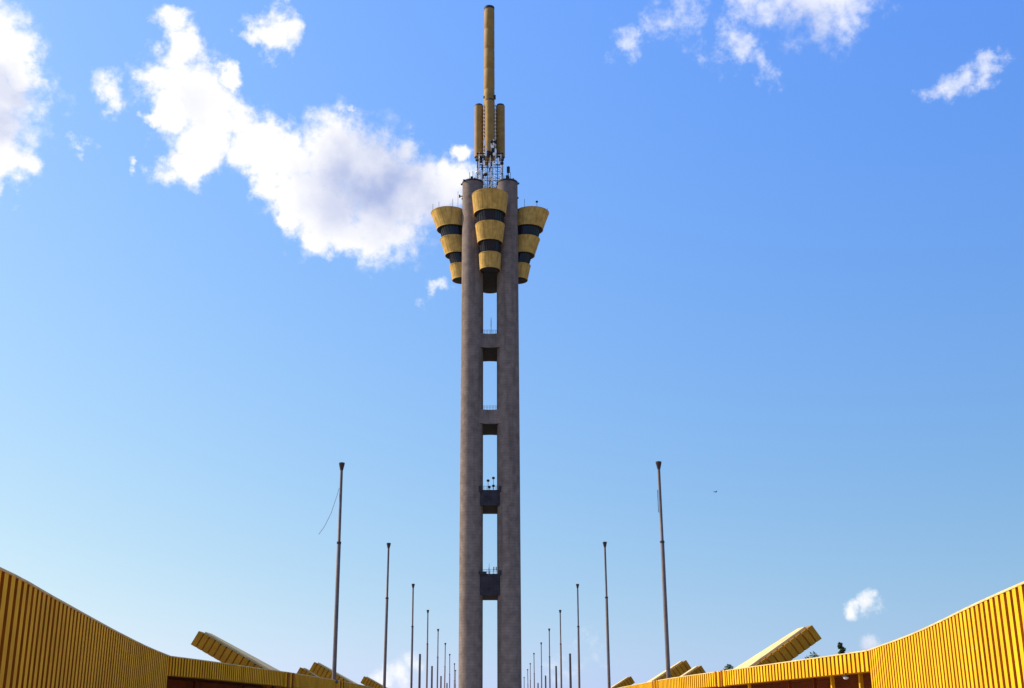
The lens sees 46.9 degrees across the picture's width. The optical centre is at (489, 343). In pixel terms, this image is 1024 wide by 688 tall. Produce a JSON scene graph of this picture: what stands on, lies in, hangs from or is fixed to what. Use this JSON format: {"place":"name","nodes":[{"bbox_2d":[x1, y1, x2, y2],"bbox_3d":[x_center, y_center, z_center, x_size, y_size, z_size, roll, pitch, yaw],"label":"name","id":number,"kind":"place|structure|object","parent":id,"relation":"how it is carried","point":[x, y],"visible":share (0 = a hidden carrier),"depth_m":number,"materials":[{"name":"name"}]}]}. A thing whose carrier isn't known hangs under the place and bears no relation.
{"place":"outdoors","nodes":[
{"label":"outdoors","id":0,"kind":"place"},
{"bbox_2d":[166,631,386,687],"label":"pavilion","id":1,"kind":"structure","parent":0,"point":[235,667],"depth_m":52.17,"materials":[{"name":"paint"}]},
{"bbox_2d":[319,462,344,683],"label":"flagpole","id":2,"kind":"object","parent":1,"relation":"on","point":[336,609],"visible":0.9,"depth_m":65.01,"materials":[{"name":"grey metal"}]},
{"bbox_2d":[383,543,390,687],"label":"flagpole","id":3,"kind":"object","parent":1,"relation":"on","point":[385,635],"visible":1,"depth_m":89.73,"materials":[{"name":"metal"}]},
{"bbox_2d":[410,584,414,687],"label":"flagpole","id":4,"kind":"object","parent":1,"relation":"on","point":[411,670],"visible":1,"depth_m":117.39,"materials":[{"name":"metal"}]},
{"bbox_2d":[418,654,420,687],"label":"short pole","id":5,"kind":"object","parent":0,"point":[419,679],"visible":1,"depth_m":129.53,"materials":[{"name":"metal"}]},
{"bbox_2d":[426,610,428,687],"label":"flagpole","id":6,"kind":"object","parent":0,"point":[427,654],"visible":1,"depth_m":145.08,"materials":[{"name":"metal"}]},
{"bbox_2d":[431,666,432,687],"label":"short pole","id":7,"kind":"object","parent":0,"point":[431,676],"visible":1,"depth_m":156.57,"materials":[{"name":"metal"}]},
{"bbox_2d":[436,629,438,687],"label":"flagpole","id":8,"kind":"object","parent":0,"point":[437,657],"visible":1,"depth_m":173.18,"materials":[{"name":"metal"}]},
{"bbox_2d":[444,643,445,687],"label":"flagpole","id":9,"kind":"object","parent":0,"point":[444,665],"visible":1,"depth_m":200.74,"materials":[{"name":"metal"}]},
{"bbox_2d":[449,654,450,687],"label":"flagpole","id":10,"kind":"object","parent":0,"point":[449,670],"visible":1,"depth_m":228.48,"materials":[{"name":"metal"}]},
{"bbox_2d":[0,0,1023,687],"label":"sky","id":11,"kind":"structure","parent":0,"point":[777,265],"materials":[{"name":"blue"}]},
{"bbox_2d":[540,642,541,687],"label":"flagpole","id":12,"kind":"object","parent":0,"point":[541,664],"visible":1,"depth_m":200.82,"materials":[{"name":"metal"}]},
{"bbox_2d":[548,628,550,687],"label":"flagpole","id":13,"kind":"object","parent":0,"point":[549,660],"visible":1,"depth_m":172.92,"materials":[{"name":"metal"}]},
{"bbox_2d":[555,666,556,687],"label":"short pole","id":14,"kind":"object","parent":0,"point":[555,676],"visible":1,"depth_m":156.58,"materials":[{"name":"metal"}]},
{"bbox_2d":[559,610,561,687],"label":"flagpole","id":15,"kind":"object","parent":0,"point":[560,654],"visible":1,"depth_m":145.11,"materials":[{"name":"metal"}]},
{"bbox_2d":[569,653,571,687],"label":"short pole","id":16,"kind":"object","parent":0,"point":[570,678],"visible":1,"depth_m":129.55,"materials":[{"name":"metal"}]},
{"bbox_2d":[721,664,732,670],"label":"broad tree","id":17,"kind":"object","parent":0,"point":[728,666],"visible":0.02,"depth_m":106.58,"materials":[{"name":"green plant"}]},
{"bbox_2d":[611,625,871,687],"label":"pavilion","id":18,"kind":"structure","parent":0,"point":[773,666],"depth_m":48.41,"materials":[{"name":"paint"}]},
{"bbox_2d":[576,584,579,687],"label":"flagpole","id":19,"kind":"object","parent":18,"relation":"on","point":[578,636],"visible":1,"depth_m":117.58,"materials":[{"name":"metal"}]},
{"bbox_2d":[603,542,610,687],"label":"flagpole","id":20,"kind":"object","parent":18,"relation":"on","point":[607,637],"visible":1,"depth_m":89.69,"materials":[{"name":"metal"}]},
{"bbox_2d":[656,461,670,678],"bbox_3d":[9.450,12.262,64.274,0.480,11.921,0.480,0,-17,0],"label":"flagpole","id":21,"kind":"object","parent":18,"relation":"on","point":[665,611],"visible":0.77,"depth_m":64.01,"materials":[{"name":"metal"}]},
{"bbox_2d":[805,651,819,658],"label":"broad tree","id":22,"kind":"object","parent":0,"point":[815,655],"visible":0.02,"depth_m":81.80,"materials":[{"name":"green plant"}]},
{"bbox_2d":[837,642,845,653],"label":"conifer tree","id":23,"kind":"object","parent":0,"point":[842,650],"visible":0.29,"depth_m":82.30,"materials":[{"name":"green plant"}]},
{"label":"plaza","id":24,"kind":"structure","parent":0,"visible":0},
{"bbox_2d":[0,567,169,687],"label":"curved wall","id":25,"kind":"structure","parent":24,"relation":"on","point":[48,640],"depth_m":21.06,"materials":[{"name":"metal"}]},
{"bbox_2d":[431,5,548,687],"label":"tower","id":26,"kind":"structure","parent":24,"relation":"on","point":[489,239],"depth_m":320.18,"materials":[{"name":"concrete"}]},
{"bbox_2d":[867,581,1023,687],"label":"curved wall","id":27,"kind":"structure","parent":24,"relation":"on","point":[979,644],"depth_m":22.59,"materials":[{"name":"metal"}]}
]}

